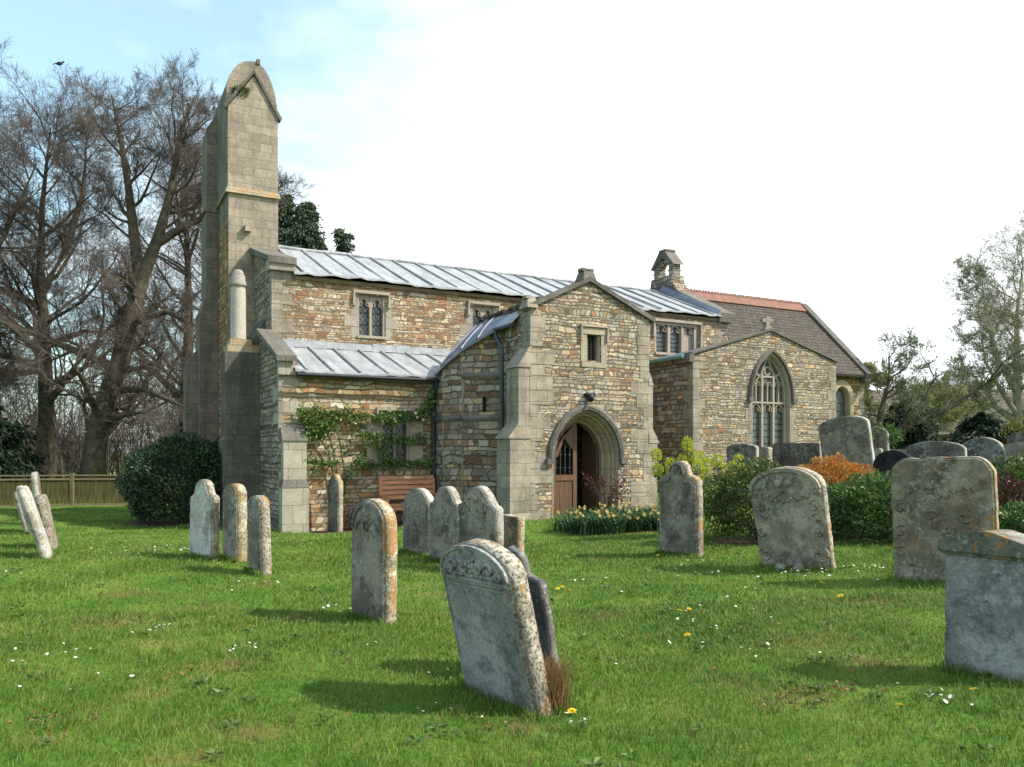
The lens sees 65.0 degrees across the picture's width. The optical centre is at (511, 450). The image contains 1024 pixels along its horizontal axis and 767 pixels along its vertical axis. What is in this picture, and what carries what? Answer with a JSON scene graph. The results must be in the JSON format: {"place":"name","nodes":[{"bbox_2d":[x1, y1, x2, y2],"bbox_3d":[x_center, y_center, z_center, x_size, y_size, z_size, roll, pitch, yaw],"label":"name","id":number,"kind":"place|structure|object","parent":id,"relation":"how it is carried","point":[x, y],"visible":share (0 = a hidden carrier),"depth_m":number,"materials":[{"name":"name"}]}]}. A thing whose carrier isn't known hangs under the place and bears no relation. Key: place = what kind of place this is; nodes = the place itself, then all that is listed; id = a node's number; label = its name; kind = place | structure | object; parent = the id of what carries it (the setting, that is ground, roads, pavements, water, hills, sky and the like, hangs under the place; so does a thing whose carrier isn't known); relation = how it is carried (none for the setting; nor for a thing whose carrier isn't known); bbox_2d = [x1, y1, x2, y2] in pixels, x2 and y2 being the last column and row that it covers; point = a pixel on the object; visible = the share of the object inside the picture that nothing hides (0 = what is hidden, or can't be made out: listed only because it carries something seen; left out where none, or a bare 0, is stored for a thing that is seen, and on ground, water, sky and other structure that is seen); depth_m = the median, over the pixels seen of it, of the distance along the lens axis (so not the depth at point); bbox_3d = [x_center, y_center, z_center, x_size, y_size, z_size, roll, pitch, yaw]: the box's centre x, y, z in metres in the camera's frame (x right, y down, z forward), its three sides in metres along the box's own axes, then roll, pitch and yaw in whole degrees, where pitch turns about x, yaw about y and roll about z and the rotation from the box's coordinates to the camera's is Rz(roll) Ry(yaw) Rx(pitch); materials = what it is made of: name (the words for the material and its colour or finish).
{"place":"outdoors","nodes":[
{"label":"outdoors","id":0,"kind":"place"},
{"bbox_2d":[0,455,1023,766],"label":"ground","id":1,"kind":"structure","parent":0,"point":[278,735],"depth_m":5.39,"materials":[{"name":"plant"}]},
{"bbox_2d":[14,491,27,531],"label":"headstone","id":2,"kind":"object","parent":1,"relation":"on","point":[23,523],"visible":0.39,"depth_m":17.88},
{"bbox_2d":[16,485,30,534],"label":"headstone","id":3,"kind":"object","parent":1,"relation":"on","point":[28,528],"visible":0.23,"depth_m":17.19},
{"bbox_2d":[0,406,59,500],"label":"conifer","id":4,"kind":"object","parent":1,"relation":"on","point":[11,450],"visible":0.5,"depth_m":33.48,"materials":[{"name":"green plant"}]},
{"bbox_2d":[17,485,52,558],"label":"headstone","id":5,"kind":"object","parent":1,"relation":"on","point":[33,518],"visible":0.84,"depth_m":11.93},
{"bbox_2d":[31,472,40,500],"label":"headstone","id":6,"kind":"object","parent":1,"relation":"on","point":[35,482],"visible":0.5,"depth_m":19.71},
{"bbox_2d":[0,86,91,420],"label":"tree","id":7,"kind":"object","parent":1,"relation":"on","point":[16,208],"visible":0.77,"depth_m":36.19,"materials":[{"name":"brown plant"}]},
{"bbox_2d":[32,549,59,559],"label":"grass fringe","id":8,"kind":"object","parent":1,"relation":"on","point":[36,556],"depth_m":12.06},
{"bbox_2d":[35,494,58,549],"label":"headstone","id":9,"kind":"object","parent":1,"relation":"on","point":[43,506],"visible":0.68,"depth_m":13.00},
{"bbox_2d":[0,473,182,506],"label":"fence","id":10,"kind":"object","parent":1,"relation":"on","point":[68,492],"visible":0.2,"depth_m":28.47,"materials":[{"name":"brown wood"}]},
{"bbox_2d":[0,312,194,484],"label":"woodland","id":11,"kind":"object","parent":1,"relation":"on","point":[69,452],"visible":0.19,"depth_m":48.81,"materials":[{"name":"brown plant"}]},
{"bbox_2d":[0,37,200,489],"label":"tree","id":12,"kind":"object","parent":1,"relation":"on","point":[46,442],"visible":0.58,"depth_m":37.94,"materials":[{"name":"brown plant"}]},
{"bbox_2d":[0,48,307,495],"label":"tree","id":13,"kind":"object","parent":1,"relation":"on","point":[103,422],"visible":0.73,"depth_m":34.95,"materials":[{"name":"brown plant"}]},
{"bbox_2d":[112,430,222,524],"bbox_3d":[-8.236,0.682,20.306,3.145,2.425,3.016,0,0,30],"label":"shrub","id":14,"kind":"object","parent":1,"relation":"on","point":[175,450],"visible":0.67,"depth_m":19.43,"materials":[{"name":"green plant"}]},
{"bbox_2d":[162,423,182,479],"bbox_3d":[-12.390,1.137,31.360,4.574,5.242,4.370,0,0,-37],"label":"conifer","id":15,"kind":"object","parent":1,"relation":"on","point":[181,424],"depth_m":31.28,"materials":[{"name":"plant"}]},
{"bbox_2d":[48,60,315,433],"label":"tree","id":16,"kind":"object","parent":1,"relation":"on","point":[174,265],"visible":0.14,"depth_m":47.49,"materials":[{"name":"brown plant"}]},
{"bbox_2d":[180,551,222,559],"bbox_3d":[-4.603,1.555,11.997,0.814,0.105,0.387,0,0,38],"label":"grass fringe","id":17,"kind":"object","parent":1,"relation":"on","point":[201,556],"depth_m":11.88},
{"bbox_2d":[189,479,219,558],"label":"headstone","id":18,"kind":"object","parent":1,"relation":"on","point":[204,517],"visible":0.76,"depth_m":11.92,"materials":[{"name":"stone"}]},
{"bbox_2d":[188,436,220,493],"bbox_3d":[-7.353,0.711,20.982,2.067,2.365,2.022,0,0,-27],"label":"shrub","id":19,"kind":"object","parent":1,"relation":"on","point":[204,467],"visible":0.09,"depth_m":20.48,"materials":[{"name":"green plant"}]},
{"bbox_2d":[214,554,248,562],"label":"grass fringe","id":20,"kind":"object","parent":1,"relation":"on","point":[230,559],"depth_m":11.54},
{"bbox_2d":[136,194,327,384],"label":"tree","id":21,"kind":"object","parent":1,"relation":"on","point":[199,274],"visible":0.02,"depth_m":51.23,"materials":[{"name":"brown plant"}]},
{"bbox_2d":[223,483,246,561],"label":"headstone","id":22,"kind":"object","parent":1,"relation":"on","point":[234,520],"visible":0.79,"depth_m":11.52,"materials":[{"name":"stone"}]},
{"bbox_2d":[247,495,271,575],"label":"headstone","id":23,"kind":"object","parent":1,"relation":"on","point":[259,531],"visible":0.78,"depth_m":10.49,"materials":[{"name":"stone"}]},
{"bbox_2d":[242,566,277,576],"bbox_3d":[-3.327,1.576,10.605,0.367,0.107,0.623,0,0,-38],"label":"grass fringe","id":24,"kind":"object","parent":1,"relation":"on","point":[254,572],"depth_m":10.49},
{"bbox_2d":[278,194,297,245],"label":"conifer","id":25,"kind":"object","parent":1,"relation":"on","point":[282,226],"visible":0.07,"depth_m":40.65,"materials":[{"name":"plant"}]},
{"bbox_2d":[279,200,332,250],"bbox_3d":[-9.480,-4.568,37.257,6.132,14.034,5.732,0,0,-28],"label":"conifer","id":26,"kind":"object","parent":1,"relation":"on","point":[304,233],"visible":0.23,"depth_m":36.80,"materials":[{"name":"green plant"}]},
{"bbox_2d":[328,474,342,531],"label":"headstone","id":27,"kind":"object","parent":1,"relation":"on","point":[335,502],"visible":0.84,"depth_m":17.86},
{"bbox_2d":[330,228,355,253],"bbox_3d":[-8.080,-4.179,38.038,3.111,12.682,3.066,0,0,24],"label":"conifer","id":28,"kind":"object","parent":1,"relation":"on","point":[340,236],"visible":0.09,"depth_m":37.77,"materials":[{"name":"plant"}]},
{"bbox_2d":[344,502,358,528],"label":"flowering plant","id":29,"kind":"object","parent":1,"relation":"on","point":[351,512],"visible":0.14,"depth_m":18.25,"materials":[{"name":"green plant"}]},
{"bbox_2d":[351,498,396,624],"bbox_3d":[-1.308,1.182,7.537,0.185,1.461,0.590,0,0,-42],"label":"headstone","id":30,"kind":"object","parent":1,"relation":"on","point":[374,557],"visible":0.89,"depth_m":7.40,"materials":[{"name":"stone"}]},
{"bbox_2d":[343,609,405,626],"bbox_3d":[-1.299,1.551,7.566,0.389,0.105,0.717,0,0,-45],"label":"grass fringe","id":31,"kind":"object","parent":1,"relation":"on","point":[347,613],"depth_m":7.47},
{"bbox_2d":[378,475,435,510],"bbox_3d":[-2.344,1.133,18.653,1.400,1.110,0.600,0,0,-28],"label":"bench","id":32,"kind":"object","parent":1,"relation":"on","point":[383,496],"visible":0.49,"depth_m":18.77,"materials":[{"name":"brown wood"}]},
{"bbox_2d":[397,548,428,557],"bbox_3d":[-1.405,1.550,12.295,0.400,0.106,0.914,0,0,-43],"label":"grass fringe","id":33,"kind":"object","parent":1,"relation":"on","point":[409,551],"depth_m":12.23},
{"bbox_2d":[403,488,433,554],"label":"headstone","id":34,"kind":"object","parent":1,"relation":"on","point":[416,518],"visible":0.65,"depth_m":12.20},
{"bbox_2d":[423,554,439,562],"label":"grass fringe","id":35,"kind":"object","parent":1,"relation":"on","point":[431,559],"depth_m":11.62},
{"bbox_2d":[430,486,461,558],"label":"headstone","id":36,"kind":"object","parent":1,"relation":"on","point":[444,518],"visible":0.63,"depth_m":11.49,"materials":[{"name":"stone"}]},
{"bbox_2d":[458,486,503,546],"bbox_3d":[-0.438,1.184,10.727,0.192,1.428,0.850,-1,2,-39],"label":"headstone","id":37,"kind":"object","parent":1,"relation":"on","point":[480,511],"visible":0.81,"depth_m":10.61,"materials":[{"name":"stone"}]},
{"bbox_2d":[4,537,978,766],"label":"daisies","id":38,"kind":"object","parent":1,"relation":"on","point":[487,724],"visible":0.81,"depth_m":5.00,"materials":[{"name":"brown plant"}]},
{"bbox_2d":[4,544,980,722],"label":"daisies","id":39,"kind":"object","parent":1,"relation":"on","point":[949,696],"visible":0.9,"depth_m":6.94,"materials":[{"name":"white plant"}]},
{"bbox_2d":[440,538,553,716],"bbox_3d":[-0.105,1.252,5.144,0.175,1.394,0.780,-16,9,-36],"label":"headstone","id":40,"kind":"object","parent":1,"relation":"on","point":[489,599],"visible":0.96,"depth_m":4.96,"materials":[{"name":"grey stone"}]},
{"bbox_2d":[0,557,997,766],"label":"weeds","id":41,"kind":"object","parent":1,"relation":"on","point":[210,751],"visible":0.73,"depth_m":5.17,"materials":[{"name":"green plant"}]},
{"bbox_2d":[453,678,562,720],"bbox_3d":[-0.016,1.574,5.204,0.383,0.106,0.906,0,0,-36],"label":"grass fringe","id":42,"kind":"object","parent":1,"relation":"on","point":[498,700],"depth_m":5.05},
{"bbox_2d":[503,514,524,551],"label":"headstone","id":43,"kind":"object","parent":1,"relation":"on","point":[514,530],"visible":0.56,"depth_m":12.03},
{"bbox_2d":[183,59,872,532],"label":"church","id":44,"kind":"structure","parent":1,"relation":"on","point":[549,391],"depth_m":20.30,"materials":[{"name":"beige stone"}]},
{"bbox_2d":[230,84,249,97],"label":"fern","id":45,"kind":"object","parent":44,"relation":"attached to","point":[245,90],"visible":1,"depth_m":21.89,"materials":[{"name":"green plant"}]},
{"bbox_2d":[295,384,436,523],"bbox_3d":[-3.305,0.045,18.701,3.421,3.340,0.455,0,0,-28],"label":"climbing rose","id":46,"kind":"object","parent":44,"relation":"attached to","point":[308,422],"visible":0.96,"depth_m":18.70,"materials":[{"name":"green plant"}]},
{"bbox_2d":[344,289,397,339],"bbox_3d":[-3.773,-3.587,21.350,1.460,1.255,0.375,0,0,-28],"label":"window","id":47,"kind":"structure","parent":44,"relation":"in","point":[368,314],"depth_m":21.34,"materials":[{"name":"stone"}]},
{"bbox_2d":[367,407,422,470],"bbox_3d":[-2.852,-0.277,19.348,1.400,1.514,0.375,0,0,-28],"label":"window","id":48,"kind":"structure","parent":44,"relation":"in","point":[415,451],"depth_m":19.37,"materials":[{"name":"stone"}]},
{"bbox_2d":[460,300,500,334],"bbox_3d":[-0.862,-3.587,22.905,1.460,1.255,0.375,0,0,-28],"label":"window","id":49,"kind":"structure","parent":44,"relation":"in","point":[476,311],"depth_m":22.74,"materials":[{"name":"stone"}]},
{"bbox_2d":[554,422,577,516],"bbox_3d":[1.203,0.409,18.473,0.688,2.241,0.066,0,0,-28],"label":"door","id":50,"kind":"structure","parent":44,"relation":"in","point":[565,486],"depth_m":18.49,"materials":[{"name":"brown wood"}]},
{"bbox_2d":[582,434,598,511],"bbox_3d":[1.881,0.535,19.254,0.080,1.970,0.640,0,0,-28],"label":"door","id":51,"kind":"structure","parent":44,"relation":"in","point":[590,452],"depth_m":19.24,"materials":[{"name":"brown wood"}]},
{"bbox_2d":[580,324,608,367],"bbox_3d":[1.811,-2.384,18.440,0.770,0.967,0.370,0,0,-28],"label":"window","id":52,"kind":"structure","parent":44,"relation":"in","point":[590,345],"depth_m":18.42,"materials":[{"name":"stone"}]},
{"bbox_2d":[652,318,702,354],"bbox_3d":[5.314,-3.657,26.200,2.030,1.153,0.380,0,0,-28],"label":"window","id":53,"kind":"structure","parent":44,"relation":"in","point":[670,338],"depth_m":26.23,"materials":[{"name":"stone"}]},
{"bbox_2d":[747,348,797,448],"bbox_3d":[8.029,-1.386,25.190,2.020,3.672,0.520,0,0,-28],"label":"window","id":54,"kind":"structure","parent":44,"relation":"in","point":[771,397],"depth_m":25.30,"materials":[{"name":"stone"}]},
{"bbox_2d":[836,380,858,416],"bbox_3d":[12.265,-1.383,30.134,1.830,2.566,0.290,0,0,-28],"label":"window","id":55,"kind":"structure","parent":44,"relation":"in","point":[845,399],"depth_m":30.27,"materials":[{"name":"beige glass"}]},
{"bbox_2d":[506,545,559,667],"bbox_3d":[0.095,1.312,5.826,0.070,1.277,0.630,-14,7,-36],"label":"headstone","id":56,"kind":"object","parent":1,"relation":"on","point":[538,589],"visible":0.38,"depth_m":5.58,"materials":[{"name":"stone"}]},
{"bbox_2d":[491,649,585,714],"bbox_3d":[0.166,1.438,4.982,0.629,0.375,0.488,0,0,-21],"label":"grass tuft","id":57,"kind":"object","parent":1,"relation":"on","point":[556,679],"visible":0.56,"depth_m":4.96,"materials":[{"name":"plant"}]},
{"bbox_2d":[542,509,578,532],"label":"daffodil clump","id":58,"kind":"object","parent":1,"relation":"on","point":[555,525],"visible":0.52,"depth_m":15.50,"materials":[{"name":"green plant"}]},
{"bbox_2d":[549,505,596,517],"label":"daffodil clump","id":59,"kind":"object","parent":1,"relation":"on","point":[578,511],"visible":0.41,"depth_m":16.37,"materials":[{"name":"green plant"}]},
{"bbox_2d":[557,510,598,534],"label":"daffodil clump","id":60,"kind":"object","parent":1,"relation":"on","point":[574,527],"visible":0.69,"depth_m":15.11,"materials":[{"name":"green plant"}]},
{"bbox_2d":[573,510,609,534],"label":"daffodil clump","id":61,"kind":"object","parent":1,"relation":"on","point":[590,527],"visible":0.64,"depth_m":14.84,"materials":[{"name":"green plant"}]},
{"bbox_2d":[575,506,609,519],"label":"daffodil clump","id":62,"kind":"object","parent":1,"relation":"on","point":[584,508],"visible":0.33,"depth_m":16.08,"materials":[{"name":"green plant"}]},
{"bbox_2d":[581,466,629,510],"bbox_3d":[2.021,0.905,17.350,1.030,1.139,0.676,0,0,0],"label":"rose bush","id":63,"kind":"object","parent":1,"relation":"on","point":[612,494],"visible":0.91,"depth_m":17.34,"materials":[{"name":"red plant"}]},
{"bbox_2d":[582,510,633,534],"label":"daffodil clump","id":64,"kind":"object","parent":1,"relation":"on","point":[612,528],"visible":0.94,"depth_m":14.68,"materials":[{"name":"green plant"}]},
{"bbox_2d":[594,502,627,516],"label":"daffodil clump","id":65,"kind":"object","parent":1,"relation":"on","point":[602,511],"visible":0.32,"depth_m":16.03,"materials":[{"name":"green plant"}]},
{"bbox_2d":[611,514,636,531],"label":"daffodil clump","id":66,"kind":"object","parent":1,"relation":"on","point":[628,525],"visible":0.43,"depth_m":14.90,"materials":[{"name":"green plant"}]},
{"bbox_2d":[603,504,657,518],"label":"daffodil clump","id":67,"kind":"object","parent":1,"relation":"on","point":[620,513],"visible":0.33,"depth_m":15.54,"materials":[{"name":"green plant"}]},
{"bbox_2d":[605,508,658,531],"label":"daffodil clump","id":68,"kind":"object","parent":1,"relation":"on","point":[638,526],"visible":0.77,"depth_m":14.93,"materials":[{"name":"green plant"}]},
{"bbox_2d":[616,503,654,514],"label":"daffodil clump","id":69,"kind":"object","parent":1,"relation":"on","point":[650,504],"visible":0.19,"depth_m":16.08,"materials":[{"name":"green plant"}]},
{"bbox_2d":[627,502,658,512],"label":"daffodil clump","id":70,"kind":"object","parent":1,"relation":"on","point":[646,508],"visible":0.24,"depth_m":16.31,"materials":[{"name":"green plant"}]},
{"bbox_2d":[636,509,659,528],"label":"daffodil clump","id":71,"kind":"object","parent":1,"relation":"on","point":[651,519],"visible":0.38,"depth_m":15.14,"materials":[{"name":"green plant"}]},
{"bbox_2d":[643,514,658,530],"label":"daffodil clump","id":72,"kind":"object","parent":1,"relation":"on","point":[657,525],"visible":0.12,"depth_m":14.91,"materials":[{"name":"green plant"}]},
{"bbox_2d":[659,461,702,556],"bbox_3d":[2.406,0.979,11.530,0.192,1.660,0.768,-1,1,-33],"label":"headstone","id":73,"kind":"object","parent":1,"relation":"on","point":[681,506],"visible":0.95,"depth_m":11.43,"materials":[{"name":"stone"}]},
{"bbox_2d":[655,549,709,557],"bbox_3d":[2.420,1.468,11.539,0.349,0.127,0.886,0,0,-32],"label":"grass fringe","id":74,"kind":"object","parent":1,"relation":"on","point":[682,553],"depth_m":11.39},
{"bbox_2d":[650,437,747,534],"bbox_3d":[3.256,0.602,13.752,1.745,1.718,0.924,0,0,0],"label":"spurge","id":75,"kind":"object","parent":1,"relation":"on","point":[699,463],"visible":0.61,"depth_m":13.70,"materials":[{"name":"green plant"}]},
{"bbox_2d":[703,455,781,543],"bbox_3d":[3.961,0.771,12.678,1.818,1.412,1.661,0,0,37],"label":"shrub","id":76,"kind":"object","parent":1,"relation":"on","point":[735,501],"visible":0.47,"depth_m":12.53,"materials":[{"name":"green plant"}]},
{"bbox_2d":[726,444,758,499],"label":"headstone","id":77,"kind":"object","parent":1,"relation":"on","point":[748,451],"visible":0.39,"depth_m":17.52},
{"bbox_2d":[758,447,771,467],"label":"headstone","id":78,"kind":"object","parent":1,"relation":"on","point":[765,451],"visible":0.23,"depth_m":18.33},
{"bbox_2d":[749,466,835,570],"bbox_3d":[3.427,0.995,9.879,0.271,1.598,0.953,-12,5,-44],"label":"headstone","id":79,"kind":"object","parent":1,"relation":"on","point":[790,504],"visible":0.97,"depth_m":9.81,"materials":[{"name":"stone"}]},
{"bbox_2d":[772,443,821,467],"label":"headstone","id":80,"kind":"object","parent":1,"relation":"on","point":[790,454],"visible":0.46,"depth_m":18.55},
{"bbox_2d":[754,561,844,571],"bbox_3d":[3.544,1.418,9.950,0.390,0.146,1.126,0,0,-41],"label":"grass fringe","id":81,"kind":"object","parent":1,"relation":"on","point":[823,569],"depth_m":9.70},
{"bbox_2d":[798,451,875,511],"bbox_3d":[5.854,0.656,14.577,1.551,1.287,1.470,0,0,39],"label":"shrub","id":82,"kind":"object","parent":1,"relation":"on","point":[832,463],"visible":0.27,"depth_m":14.32,"materials":[{"name":"orange plant"}]},
{"bbox_2d":[818,416,874,483],"bbox_3d":[7.214,0.261,17.216,1.086,2.001,0.160,-8,-2,44],"label":"headstone","id":83,"kind":"object","parent":1,"relation":"on","point":[850,438],"visible":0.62,"depth_m":17.10,"materials":[{"name":"stone"}]},
{"bbox_2d":[826,468,892,543],"bbox_3d":[5.573,0.837,12.071,1.863,1.153,1.723,0,0,36],"label":"shrub","id":84,"kind":"object","parent":1,"relation":"on","point":[848,498],"visible":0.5,"depth_m":11.79,"materials":[{"name":"green plant"}]},
{"bbox_2d":[874,448,882,457],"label":"headstone","id":85,"kind":"object","parent":1,"relation":"on","point":[877,451],"visible":0.16,"depth_m":19.79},
{"bbox_2d":[871,426,889,451],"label":"headstone","id":86,"kind":"object","parent":1,"relation":"on","point":[884,440],"visible":0.19,"depth_m":21.21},
{"bbox_2d":[871,422,905,447],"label":"ivy","id":87,"kind":"object","parent":86,"relation":"attached to","point":[889,428],"visible":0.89,"depth_m":21.23,"materials":[{"name":"green plant"}]},
{"bbox_2d":[873,450,910,494],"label":"headstone","id":88,"kind":"object","parent":1,"relation":"on","point":[885,461],"visible":0.24,"depth_m":15.94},
{"bbox_2d":[870,398,938,448],"bbox_3d":[15.582,0.514,31.835,5.105,5.242,5.284,0,0,37],"label":"yew","id":89,"kind":"object","parent":1,"relation":"on","point":[913,436],"visible":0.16,"depth_m":31.08,"materials":[{"name":"green plant"}]},
{"bbox_2d":[885,573,945,584],"bbox_3d":[4.594,1.366,8.554,1.157,0.140,0.362,0,0,41],"label":"grass fringe","id":90,"kind":"object","parent":1,"relation":"on","point":[930,580],"depth_m":8.59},
{"bbox_2d":[863,359,995,440],"bbox_3d":[20.438,-1.713,39.990,6.897,5.828,4.360,0,0,0],"label":"tree","id":91,"kind":"object","parent":1,"relation":"on","point":[947,417],"visible":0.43,"depth_m":39.50,"materials":[{"name":"green plant"}]},
{"bbox_2d":[846,325,1023,446],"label":"tree","id":92,"kind":"object","parent":1,"relation":"on","point":[907,421],"visible":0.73,"depth_m":30.42,"materials":[{"name":"green plant"}]},
{"bbox_2d":[907,441,966,458],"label":"headstone","id":93,"kind":"object","parent":1,"relation":"on","point":[924,449],"visible":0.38,"depth_m":16.53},
{"bbox_2d":[864,390,1023,442],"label":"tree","id":94,"kind":"object","parent":1,"relation":"on","point":[1004,405],"depth_m":53.59,"materials":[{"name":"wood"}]},
{"bbox_2d":[890,456,998,583],"bbox_3d":[4.591,0.889,8.536,1.007,1.647,0.184,-2,1,41],"label":"headstone","id":95,"kind":"object","parent":1,"relation":"on","point":[934,500],"visible":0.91,"depth_m":8.53,"materials":[{"name":"stone"}]},
{"bbox_2d":[910,209,1023,427],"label":"tree","id":96,"kind":"object","parent":1,"relation":"on","point":[989,324],"visible":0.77,"depth_m":41.69,"materials":[{"name":"green plant"}]},
{"bbox_2d":[931,655,1023,687],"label":"grass fringe","id":97,"kind":"object","parent":1,"relation":"on","point":[968,671],"depth_m":5.18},
{"bbox_2d":[940,411,1017,444],"bbox_3d":[19.096,0.925,32.264,5.302,5.044,5.723,0,0,0],"label":"yew","id":98,"kind":"object","parent":1,"relation":"on","point":[966,429],"visible":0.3,"depth_m":32.37,"materials":[{"name":"green plant"}]},
{"bbox_2d":[937,529,1023,685],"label":"headstone","id":99,"kind":"object","parent":1,"relation":"on","point":[984,609],"visible":0.79,"depth_m":5.16,"materials":[{"name":"grey stone"}]},
{"bbox_2d":[962,437,1006,465],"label":"headstone","id":100,"kind":"object","parent":1,"relation":"on","point":[990,449],"visible":0.24,"depth_m":16.86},
{"bbox_2d":[975,416,1023,444],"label":"shrub","id":101,"kind":"object","parent":1,"relation":"on","point":[1015,427],"visible":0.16,"depth_m":32.09,"materials":[{"name":"plant"}]},
{"bbox_2d":[988,451,1023,503],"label":"shrub","id":102,"kind":"object","parent":1,"relation":"on","point":[1017,470],"visible":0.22,"depth_m":13.26,"materials":[{"name":"green plant"}]},
{"bbox_2d":[996,469,1023,532],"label":"shrub","id":103,"kind":"object","parent":1,"relation":"on","point":[1011,491],"visible":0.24,"depth_m":11.38,"materials":[{"name":"red plant"}]},
{"bbox_2d":[998,498,1023,533],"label":"shrub","id":104,"kind":"object","parent":1,"relation":"on","point":[1008,515],"visible":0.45,"depth_m":10.02,"materials":[{"name":"green plant"}]},
{"bbox_2d":[1003,442,1023,482],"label":"headstone","id":105,"kind":"object","parent":1,"relation":"on","point":[1011,449],"visible":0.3,"depth_m":16.51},
{"bbox_2d":[1006,431,1023,443],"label":"headstone","id":106,"kind":"object","parent":1,"relation":"on","point":[1015,437],"visible":0.22,"depth_m":18.16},
{"bbox_2d":[0,0,1023,451],"label":"sky","id":107,"kind":"structure","parent":0,"point":[837,158],"materials":[{"name":"white"}]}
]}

